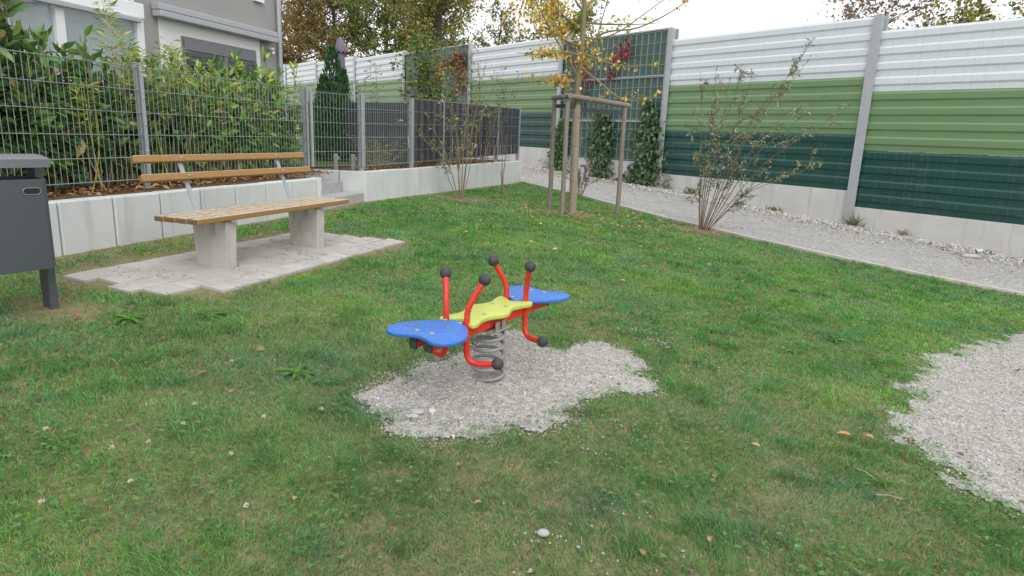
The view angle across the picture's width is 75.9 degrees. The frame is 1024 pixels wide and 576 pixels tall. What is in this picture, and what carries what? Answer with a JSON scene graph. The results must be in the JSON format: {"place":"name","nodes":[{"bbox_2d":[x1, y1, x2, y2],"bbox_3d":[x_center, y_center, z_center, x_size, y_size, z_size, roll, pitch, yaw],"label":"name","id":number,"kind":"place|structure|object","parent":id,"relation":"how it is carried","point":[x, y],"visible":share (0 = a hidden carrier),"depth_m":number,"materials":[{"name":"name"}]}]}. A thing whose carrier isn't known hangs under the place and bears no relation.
{"place":"outdoors","nodes":[
{"label":"outdoors","id":0,"kind":"place"},
{"bbox_2d":[4,138,504,201],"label":"garden soil","id":1,"kind":"structure","parent":0,"point":[65,195],"depth_m":7.18,"materials":[{"name":"brown soil"}]},
{"bbox_2d":[0,0,69,176],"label":"cherry laurel","id":2,"kind":"object","parent":1,"relation":"on","point":[10,9],"visible":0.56,"depth_m":5.14,"materials":[{"name":"green plant"}]},
{"bbox_2d":[0,20,131,191],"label":"cherry laurel","id":3,"kind":"object","parent":1,"relation":"on","point":[40,34],"visible":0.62,"depth_m":5.56,"materials":[{"name":"green plant"}]},
{"bbox_2d":[60,78,109,190],"bbox_3d":[-3.739,-1.320,5.658,0.528,0.953,0.442,2,13,0],"label":"bamboo","id":4,"kind":"object","parent":1,"relation":"on","point":[85,103],"visible":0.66,"depth_m":5.61,"materials":[{"name":"plant"}]},
{"bbox_2d":[87,0,151,186],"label":"bamboo","id":5,"kind":"object","parent":1,"relation":"on","point":[121,43],"visible":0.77,"depth_m":6.02,"materials":[{"name":"plant"}]},
{"bbox_2d":[64,52,208,186],"bbox_3d":[-3.644,-1.666,6.500,0.822,1.256,1.313,7,14,20],"label":"cherry laurel","id":6,"kind":"object","parent":1,"relation":"on","point":[170,131],"visible":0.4,"depth_m":6.46,"materials":[{"name":"green plant"}]},
{"bbox_2d":[0,48,309,188],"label":"wire fence","id":7,"kind":"object","parent":1,"relation":"on","point":[140,112],"visible":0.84,"depth_m":6.07,"materials":[{"name":"metal"}]},
{"bbox_2d":[137,59,183,185],"bbox_3d":[-3.438,-1.609,6.421,0.435,1.191,0.614,2,13,0],"label":"bamboo","id":8,"kind":"object","parent":1,"relation":"on","point":[163,75],"visible":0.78,"depth_m":6.36,"materials":[{"name":"plant"}]},
{"bbox_2d":[128,36,200,181],"bbox_3d":[-3.549,-1.836,6.850,0.979,1.431,0.562,12,17,37],"label":"bamboo","id":9,"kind":"object","parent":1,"relation":"on","point":[172,64],"visible":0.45,"depth_m":6.61,"materials":[{"name":"plant"}]},
{"bbox_2d":[162,56,194,163],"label":"bamboo","id":10,"kind":"object","parent":1,"relation":"on","point":[182,77],"visible":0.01,"depth_m":7.91,"materials":[{"name":"green plant"}]},
{"bbox_2d":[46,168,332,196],"bbox_3d":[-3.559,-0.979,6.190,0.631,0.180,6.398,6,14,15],"label":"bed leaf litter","id":11,"kind":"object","parent":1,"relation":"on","point":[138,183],"visible":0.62,"depth_m":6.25,"materials":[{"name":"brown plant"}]},
{"bbox_2d":[180,58,231,179],"bbox_3d":[-3.378,-1.895,7.338,0.692,1.337,0.532,2,13,0],"label":"bamboo","id":12,"kind":"object","parent":1,"relation":"on","point":[206,92],"visible":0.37,"depth_m":7.24,"materials":[{"name":"plant"}]},
{"bbox_2d":[147,50,266,180],"bbox_3d":[-3.438,-1.945,7.413,0.854,1.399,1.289,6,14,16],"label":"cherry laurel","id":13,"kind":"object","parent":1,"relation":"on","point":[241,115],"visible":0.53,"depth_m":7.35,"materials":[{"name":"green plant"}]},
{"bbox_2d":[218,47,309,176],"bbox_3d":[-3.127,-2.187,8.178,0.768,1.545,1.183,6,14,17],"label":"cherry laurel","id":14,"kind":"object","parent":1,"relation":"on","point":[268,109],"visible":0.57,"depth_m":8.10,"materials":[{"name":"green plant"}]},
{"bbox_2d":[333,154,339,169],"bbox_3d":[-2.576,-1.834,9.639,0.097,0.272,0.072,2,13,0],"label":"socket post","id":15,"kind":"object","parent":1,"relation":"on","point":[335,166],"visible":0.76,"depth_m":9.61,"materials":[{"name":"grey metal"}]},
{"bbox_2d":[351,154,356,170],"bbox_3d":[-2.316,-1.819,9.620,0.097,0.272,0.072,2,13,0],"label":"socket post","id":16,"kind":"object","parent":1,"relation":"on","point":[353,168],"visible":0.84,"depth_m":9.59,"materials":[{"name":"grey metal"}]},
{"bbox_2d":[298,97,413,167],"bbox_3d":[-2.742,-2.682,11.351,2.729,1.172,0.080,10,15,31],"label":"slatted fence","id":17,"kind":"object","parent":1,"relation":"on","point":[371,115],"visible":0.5,"depth_m":10.97,"materials":[{"name":"metal"}]},
{"bbox_2d":[364,60,383,145],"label":"garden shrub","id":18,"kind":"object","parent":1,"relation":"on","point":[373,83],"visible":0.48,"depth_m":12.64,"materials":[{"name":"green plant"}]},
{"bbox_2d":[343,131,407,169],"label":"grass clump","id":19,"kind":"object","parent":1,"relation":"on","point":[367,158],"visible":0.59,"depth_m":10.24,"materials":[{"name":"green plant"}]},
{"bbox_2d":[352,140,407,167],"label":"grass clump","id":20,"kind":"object","parent":1,"relation":"on","point":[382,156],"visible":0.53,"depth_m":10.56,"materials":[{"name":"green plant"}]},
{"bbox_2d":[399,87,412,155],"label":"garden shrub","id":21,"kind":"object","parent":1,"relation":"on","point":[408,105],"visible":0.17,"depth_m":13.04,"materials":[{"name":"green plant"}]},
{"bbox_2d":[338,160,504,170],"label":"bed leaf litter","id":22,"kind":"object","parent":1,"relation":"on","point":[416,165],"visible":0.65,"depth_m":11.48,"materials":[{"name":"brown plant"}]},
{"bbox_2d":[382,29,473,163],"bbox_3d":[-1.536,-3.622,12.604,1.240,2.414,1.836,12,16,35],"label":"leafy shrub","id":23,"kind":"object","parent":1,"relation":"on","point":[424,65],"visible":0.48,"depth_m":12.16,"materials":[{"name":"green plant"}]},
{"bbox_2d":[448,60,524,164],"bbox_3d":[-0.511,-3.470,13.032,1.554,2.006,1.328,2,13,0],"label":"flowering shrub","id":24,"kind":"object","parent":1,"relation":"on","point":[490,121],"visible":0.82,"depth_m":13.20,"materials":[{"name":"green plant"}]},
{"bbox_2d":[232,150,368,165],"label":"garden lawn","id":25,"kind":"structure","parent":0,"point":[321,161],"depth_m":11.13,"materials":[{"name":"green plant"}]},
{"bbox_2d":[310,43,355,158],"bbox_3d":[-3.146,-3.229,11.482,0.875,2.025,0.804,2,13,0],"label":"columnar conifer","id":26,"kind":"object","parent":25,"relation":"on","point":[337,83],"visible":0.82,"depth_m":11.35,"materials":[{"name":"green plant"}]},
{"bbox_2d":[335,37,346,72],"bbox_3d":[-3.449,-3.838,13.257,0.261,2.340,0.261,8,14,22],"label":"closed parasol","id":27,"kind":"object","parent":25,"relation":"on","point":[341,47],"visible":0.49,"depth_m":13.00,"materials":[{"name":"fabric"}]},
{"bbox_2d":[352,79,366,106],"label":"garden shrub","id":28,"kind":"object","parent":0,"point":[359,87],"visible":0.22,"depth_m":12.37,"materials":[{"name":"green plant"}]},
{"bbox_2d":[0,138,1023,575],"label":"ground","id":29,"kind":"structure","parent":0,"point":[38,306],"depth_m":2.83,"materials":[{"name":"green plant"}]},
{"bbox_2d":[0,154,58,309],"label":"litter bin","id":30,"kind":"object","parent":29,"relation":"on","point":[26,241],"visible":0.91,"depth_m":3.61,"materials":[{"name":"black metal"}]},
{"bbox_2d":[112,313,146,325],"bbox_3d":[-2.232,0.185,3.835,0.217,0.048,0.239,-6,16,-33],"label":"weed rosette","id":31,"kind":"object","parent":29,"relation":"on","point":[123,317],"visible":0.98,"depth_m":3.83,"materials":[{"name":"green plant"}]},
{"bbox_2d":[0,0,284,137],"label":"house","id":32,"kind":"structure","parent":29,"relation":"on","point":[205,29],"depth_m":11.71,"materials":[{"name":"white paint"}]},
{"bbox_2d":[14,0,145,80],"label":"sun room","id":33,"kind":"object","parent":32,"relation":"attached to","point":[131,12],"visible":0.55,"depth_m":7.65,"materials":[{"name":"white metal"}]},
{"bbox_2d":[181,36,256,113],"bbox_3d":[-5.520,-3.641,12.610,0.058,1.990,1.980,6,14,15],"label":"window","id":34,"kind":"structure","parent":32,"relation":"in","point":[199,49],"depth_m":12.18,"materials":[{"name":"grey glass"}]},
{"bbox_2d":[48,177,321,256],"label":"retaining wall","id":35,"kind":"structure","parent":29,"relation":"on","point":[79,225],"depth_m":5.71,"materials":[{"name":"concrete"}]},
{"bbox_2d":[195,311,228,322],"bbox_3d":[-1.897,0.182,4.048,0.223,0.058,0.246,8,14,25],"label":"weed rosette","id":36,"kind":"object","parent":29,"relation":"on","point":[215,313],"visible":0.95,"depth_m":4.05,"materials":[{"name":"green plant"}]},
{"bbox_2d":[63,233,404,295],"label":"paving","id":37,"kind":"structure","parent":29,"relation":"on","point":[253,256],"depth_m":5.12,"materials":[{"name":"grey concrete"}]},
{"bbox_2d":[130,152,348,268],"bbox_3d":[-2.202,-0.665,5.686,0.579,0.958,1.971,7,14,18],"label":"park bench","id":38,"kind":"object","parent":37,"relation":"on","point":[214,230],"visible":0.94,"depth_m":5.28,"materials":[{"name":"wood"},{"name":"concrete"},{"name":"galvanized steel"}]},
{"bbox_2d":[256,345,264,350],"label":"fallen leaf","id":39,"kind":"object","parent":29,"relation":"on","point":[261,347],"visible":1,"depth_m":3.58,"materials":[{"name":"brown plant"}]},
{"bbox_2d":[270,366,319,380],"bbox_3d":[-1.107,0.439,3.377,0.250,0.061,0.236,-4,14,-25],"label":"weed rosette","id":40,"kind":"object","parent":29,"relation":"on","point":[294,372],"visible":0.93,"depth_m":3.36,"materials":[{"name":"green plant"}]},
{"bbox_2d":[280,0,362,64],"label":"tree","id":41,"kind":"object","parent":29,"relation":"on","point":[287,58],"visible":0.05,"depth_m":55.02,"materials":[{"name":"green plant"}]},
{"bbox_2d":[285,170,362,209],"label":"steps","id":42,"kind":"structure","parent":29,"relation":"on","point":[332,189],"depth_m":9.16,"materials":[{"name":"concrete"}]},
{"bbox_2d":[281,0,377,62],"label":"tree","id":43,"kind":"object","parent":29,"relation":"on","point":[300,36],"visible":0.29,"depth_m":48.62,"materials":[{"name":"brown plant"}]},
{"bbox_2d":[320,0,443,57],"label":"tree","id":44,"kind":"object","parent":29,"relation":"on","point":[354,35],"visible":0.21,"depth_m":44.62,"materials":[{"name":"green plant"}]},
{"bbox_2d":[338,0,479,54],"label":"tree","id":45,"kind":"object","parent":29,"relation":"on","point":[379,22],"visible":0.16,"depth_m":38.81,"materials":[{"name":"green plant"}]},
{"bbox_2d":[314,158,521,201],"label":"retaining wall","id":46,"kind":"structure","parent":29,"relation":"on","point":[374,185],"depth_m":10.90,"materials":[{"name":"concrete"}]},
{"bbox_2d":[309,90,363,170],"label":"wire gate","id":47,"kind":"structure","parent":46,"relation":"on","point":[360,121],"depth_m":9.07,"materials":[{"name":"metal"}]},
{"bbox_2d":[362,93,520,170],"bbox_3d":[-0.997,-2.868,12.218,0.079,1.276,6.268,7,14,21],"label":"slatted fence","id":48,"kind":"object","parent":46,"relation":"on","point":[421,148],"visible":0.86,"depth_m":11.78,"materials":[{"name":"metal"}]},
{"bbox_2d":[383,0,490,53],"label":"tree","id":49,"kind":"object","parent":29,"relation":"on","point":[460,4],"visible":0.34,"depth_m":35.59,"materials":[{"name":"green plant"}]},
{"bbox_2d":[395,48,502,198],"bbox_3d":[-1.032,-2.708,10.882,1.762,2.474,0.661,2,13,0],"label":"deciduous shrub","id":50,"kind":"object","parent":29,"relation":"on","point":[470,124],"visible":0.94,"depth_m":10.90,"materials":[{"name":"leaf"},{"name":"bark"}]},
{"bbox_2d":[73,240,917,575],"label":"strewn pebbles","id":51,"kind":"object","parent":29,"relation":"on","point":[569,522],"visible":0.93,"depth_m":2.33,"materials":[{"name":"stone"}]},
{"bbox_2d":[470,0,522,47],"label":"tree","id":52,"kind":"object","parent":29,"relation":"on","point":[506,23],"visible":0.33,"depth_m":31.74,"materials":[{"name":"green plant"}]},
{"bbox_2d":[500,121,507,192],"bbox_3d":[-0.143,-2.475,12.511,0.236,1.385,0.128,12,16,37],"label":"sapling","id":53,"kind":"object","parent":29,"relation":"on","point":[502,179],"visible":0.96,"depth_m":12.52,"materials":[{"name":"brown plant"}]},
{"bbox_2d":[350,328,667,448],"bbox_3d":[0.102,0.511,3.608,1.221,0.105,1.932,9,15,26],"label":"gravel patch","id":54,"kind":"object","parent":29,"relation":"on","point":[462,410],"visible":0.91,"depth_m":3.44,"materials":[{"name":"grey gravel"}]},
{"bbox_2d":[407,413,418,418],"bbox_3d":[-0.457,0.591,3.029,0.060,0.021,0.036,2,13,0],"label":"stone","id":55,"kind":"object","parent":54,"relation":"on","point":[413,415],"visible":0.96,"depth_m":3.02,"materials":[{"name":"grey stone"}]},
{"bbox_2d":[410,408,423,414],"bbox_3d":[-0.443,0.579,3.073,0.068,0.028,0.054,2,13,0],"label":"stone","id":56,"kind":"object","parent":54,"relation":"on","point":[418,411],"visible":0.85,"depth_m":3.06,"materials":[{"name":"grey stone"}]},
{"bbox_2d":[428,408,435,413],"bbox_3d":[-0.377,0.581,3.094,0.034,0.030,0.034,2,13,0],"label":"stone","id":57,"kind":"object","parent":54,"relation":"on","point":[431,410],"visible":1,"depth_m":3.08,"materials":[{"name":"grey stone"}]},
{"bbox_2d":[386,255,568,381],"bbox_3d":[-0.131,0.198,3.528,0.494,0.668,1.253,10,15,30],"label":"spring rocker","id":58,"kind":"object","parent":54,"relation":"on","point":[445,331],"visible":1,"depth_m":3.40,"materials":[{"name":"blue plastic"}]},
{"bbox_2d":[0,210,1023,575],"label":"clover","id":59,"kind":"object","parent":29,"relation":"on","point":[294,512],"visible":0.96,"depth_m":2.47,"materials":[{"name":"green plant"}]},
{"bbox_2d":[537,528,549,536],"bbox_3d":[0.109,0.849,2.275,0.044,0.022,0.039,2,13,0],"label":"stone","id":60,"kind":"object","parent":29,"relation":"on","point":[542,532],"visible":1,"depth_m":2.26,"materials":[{"name":"white stone"}]},
{"bbox_2d":[503,0,605,43],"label":"tree","id":61,"kind":"object","parent":29,"relation":"on","point":[574,29],"visible":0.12,"depth_m":27.70,"materials":[{"name":"green plant"}]},
{"bbox_2d":[530,527,604,554],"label":"strewn pebbles","id":62,"kind":"object","parent":29,"relation":"on","point":[579,547],"visible":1,"depth_m":2.23,"materials":[{"name":"stone"}]},
{"bbox_2d":[428,193,736,253],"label":"leaf litter","id":63,"kind":"object","parent":29,"relation":"on","point":[585,215],"visible":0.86,"depth_m":10.39,"materials":[{"name":"brown plant"}]},
{"bbox_2d":[567,155,601,196],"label":"bush","id":64,"kind":"object","parent":29,"relation":"on","point":[579,192],"visible":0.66,"depth_m":13.30,"materials":[{"name":"green plant"}]},
{"bbox_2d":[547,92,630,214],"bbox_3d":[1.345,-2.099,10.770,1.351,2.036,0.865,0,13,-10],"label":"tree support","id":65,"kind":"object","parent":29,"relation":"on","point":[567,105],"visible":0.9,"depth_m":10.76,"materials":[{"name":"brown wood"}]},
{"bbox_2d":[497,0,688,214],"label":"young tree","id":66,"kind":"object","parent":29,"relation":"on","point":[562,80],"visible":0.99,"depth_m":10.14,"materials":[{"name":"yellow plant"}]},
{"bbox_2d":[367,192,831,285],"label":"leaf litter","id":67,"kind":"object","parent":29,"relation":"on","point":[588,243],"visible":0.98,"depth_m":8.30,"materials":[{"name":"brown plant"}]},
{"bbox_2d":[594,494,653,518],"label":"strewn pebbles","id":68,"kind":"object","parent":29,"relation":"on","point":[629,510],"visible":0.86,"depth_m":2.48,"materials":[{"name":"stone"}]},
{"bbox_2d":[617,325,667,334],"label":"strewn pebbles","id":69,"kind":"object","parent":29,"relation":"on","point":[639,330],"visible":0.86,"depth_m":4.78,"materials":[{"name":"stone"}]},
{"bbox_2d":[283,14,1023,257],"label":"noise barrier","id":70,"kind":"object","parent":29,"relation":"on","point":[954,93],"visible":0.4,"depth_m":14.19,"materials":[{"name":"metal"}]},
{"bbox_2d":[432,46,467,95],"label":"virginia creeper","id":71,"kind":"object","parent":70,"relation":"attached to","point":[458,65],"visible":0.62,"depth_m":25.41,"materials":[{"name":"red plant"}]},
{"bbox_2d":[544,119,570,171],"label":"ivy","id":72,"kind":"object","parent":70,"relation":"attached to","point":[558,153],"visible":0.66,"depth_m":21.09,"materials":[{"name":"green plant"}]},
{"bbox_2d":[565,41,592,115],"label":"virginia creeper","id":73,"kind":"object","parent":70,"relation":"attached to","point":[588,81],"visible":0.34,"depth_m":19.97,"materials":[{"name":"red plant"}]},
{"bbox_2d":[582,106,619,179],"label":"ivy","id":74,"kind":"object","parent":70,"relation":"attached to","point":[602,128],"visible":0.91,"depth_m":19.52,"materials":[{"name":"green plant"}]},
{"bbox_2d":[605,38,638,81],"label":"virginia creeper","id":75,"kind":"object","parent":70,"relation":"attached to","point":[626,55],"visible":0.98,"depth_m":18.58,"materials":[{"name":"red plant"}]},
{"bbox_2d":[612,98,669,186],"bbox_3d":[3.550,-4.007,18.314,0.388,2.489,2.111,-8,17,-37],"label":"ivy","id":76,"kind":"object","parent":70,"relation":"attached to","point":[642,170],"visible":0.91,"depth_m":18.11,"materials":[{"name":"green plant"}]},
{"bbox_2d":[634,336,681,347],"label":"strewn pebbles","id":77,"kind":"object","parent":29,"relation":"on","point":[665,343],"visible":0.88,"depth_m":4.54,"materials":[{"name":"stone"}]},
{"bbox_2d":[655,550,697,575],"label":"strewn pebbles","id":78,"kind":"object","parent":29,"relation":"on","point":[656,570],"visible":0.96,"depth_m":2.18,"materials":[{"name":"stone"}]},
{"bbox_2d":[619,219,737,236],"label":"leaf litter","id":79,"kind":"object","parent":29,"relation":"on","point":[696,231],"visible":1,"depth_m":10.32,"materials":[{"name":"brown plant"}]},
{"bbox_2d":[685,37,850,230],"bbox_3d":[3.918,-2.370,10.285,2.577,3.065,0.905,2,13,0],"label":"buddleia","id":80,"kind":"object","parent":29,"relation":"on","point":[733,167],"visible":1,"depth_m":10.35,"materials":[{"name":"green plant"}]},
{"bbox_2d":[521,180,1023,295],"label":"path edging","id":81,"kind":"object","parent":29,"relation":"on","point":[856,260],"visible":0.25,"depth_m":9.46,"materials":[{"name":"concrete"}]},
{"bbox_2d":[785,288,801,292],"bbox_3d":[2.910,0.029,6.777,0.208,0.055,0.217,10,15,29],"label":"weed rosette","id":82,"kind":"object","parent":29,"relation":"on","point":[796,290],"visible":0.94,"depth_m":6.74,"materials":[{"name":"green plant"}]},
{"bbox_2d":[783,348,806,354],"bbox_3d":[2.017,0.459,4.687,0.163,0.034,0.169,-10,18,-43],"label":"weed rosette","id":83,"kind":"object","parent":29,"relation":"on","point":[794,351],"visible":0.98,"depth_m":4.68,"materials":[{"name":"green plant"}]},
{"bbox_2d":[821,338,848,344],"bbox_3d":[2.498,0.412,5.079,0.232,0.051,0.189,2,13,0],"label":"weed rosette","id":84,"kind":"object","parent":29,"relation":"on","point":[837,340],"visible":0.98,"depth_m":5.05,"materials":[{"name":"green plant"}]},
{"bbox_2d":[861,434,873,437],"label":"fallen leaf","id":85,"kind":"object","parent":29,"relation":"on","point":[867,436],"visible":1,"depth_m":3.27,"materials":[{"name":"beige plant"}]},
{"bbox_2d":[871,362,889,369],"bbox_3d":[2.562,0.550,4.575,0.155,0.042,0.139,-5,15,-30],"label":"weed rosette","id":86,"kind":"object","parent":29,"relation":"on","point":[877,365],"visible":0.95,"depth_m":4.56,"materials":[{"name":"green plant"}]},
{"bbox_2d":[870,476,897,490],"bbox_3d":[1.645,0.868,2.925,0.140,0.032,0.123,-4,15,-26],"label":"weed rosette","id":87,"kind":"object","parent":29,"relation":"on","point":[884,482],"visible":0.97,"depth_m":2.91,"materials":[{"name":"green plant"}]},
{"bbox_2d":[876,494,901,499],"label":"twig","id":88,"kind":"object","parent":29,"relation":"on","point":[888,495],"visible":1,"depth_m":2.75,"materials":[{"name":"brown wood"}]},
{"bbox_2d":[807,0,971,151],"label":"tree","id":89,"kind":"object","parent":29,"relation":"on","point":[850,10],"visible":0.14,"depth_m":18.23,"materials":[{"name":"green plant"}]},
{"bbox_2d":[885,333,1023,512],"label":"gravel area","id":90,"kind":"object","parent":29,"relation":"on","point":[971,452],"visible":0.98,"depth_m":3.76,"materials":[{"name":"grey gravel"}]},
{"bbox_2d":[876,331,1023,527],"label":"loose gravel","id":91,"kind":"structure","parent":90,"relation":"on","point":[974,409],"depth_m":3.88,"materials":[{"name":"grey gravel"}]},
{"bbox_2d":[893,0,1023,154],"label":"tree","id":92,"kind":"object","parent":29,"relation":"on","point":[969,14],"visible":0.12,"depth_m":16.53,"materials":[{"name":"green plant"}]},
{"bbox_2d":[282,0,1023,156],"label":"sky","id":93,"kind":"structure","parent":0,"point":[699,18],"materials":[{"name":"white"}]},
{"bbox_2d":[521,167,1023,292],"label":"path","id":94,"kind":"structure","parent":0,"point":[879,255],"depth_m":11.37,"materials":[{"name":"grey gravel"}]},
{"bbox_2d":[522,164,1023,267],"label":"white stone strip","id":95,"kind":"object","parent":94,"relation":"on","point":[886,234],"visible":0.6,"depth_m":13.44,"materials":[{"name":"grey stone"}]},
{"bbox_2d":[538,159,554,168],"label":"weed","id":96,"kind":"object","parent":95,"relation":"on","point":[545,162],"visible":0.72,"depth_m":21.41,"materials":[{"name":"green plant"}]},
{"bbox_2d":[655,171,672,188],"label":"weed","id":97,"kind":"object","parent":95,"relation":"on","point":[667,184],"visible":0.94,"depth_m":17.66,"materials":[{"name":"green plant"}]},
{"bbox_2d":[681,186,698,193],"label":"weed","id":98,"kind":"object","parent":95,"relation":"on","point":[692,190],"visible":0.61,"depth_m":17.04,"materials":[{"name":"green plant"}]},
{"bbox_2d":[766,205,783,211],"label":"weed","id":99,"kind":"object","parent":95,"relation":"on","point":[774,208],"visible":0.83,"depth_m":15.14,"materials":[{"name":"green plant"}]},
{"bbox_2d":[831,211,865,226],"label":"weed","id":100,"kind":"object","parent":95,"relation":"on","point":[854,222],"visible":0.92,"depth_m":13.70,"materials":[{"name":"green plant"}]},
{"bbox_2d":[888,228,914,236],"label":"weed","id":101,"kind":"object","parent":95,"relation":"on","point":[903,233],"visible":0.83,"depth_m":13.01,"materials":[{"name":"green plant"}]},
{"bbox_2d":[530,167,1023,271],"bbox_3d":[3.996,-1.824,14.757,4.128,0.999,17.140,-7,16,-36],"label":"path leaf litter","id":102,"kind":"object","parent":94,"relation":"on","point":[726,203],"visible":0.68,"depth_m":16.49,"materials":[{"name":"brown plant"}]},
{"bbox_2d":[961,254,980,258],"bbox_3d":[7.655,-0.530,10.944,0.317,0.081,0.151,2,13,0],"label":"stone","id":103,"kind":"object","parent":94,"relation":"on","point":[975,256],"visible":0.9,"depth_m":10.89,"materials":[{"name":"white stone"}]}
]}

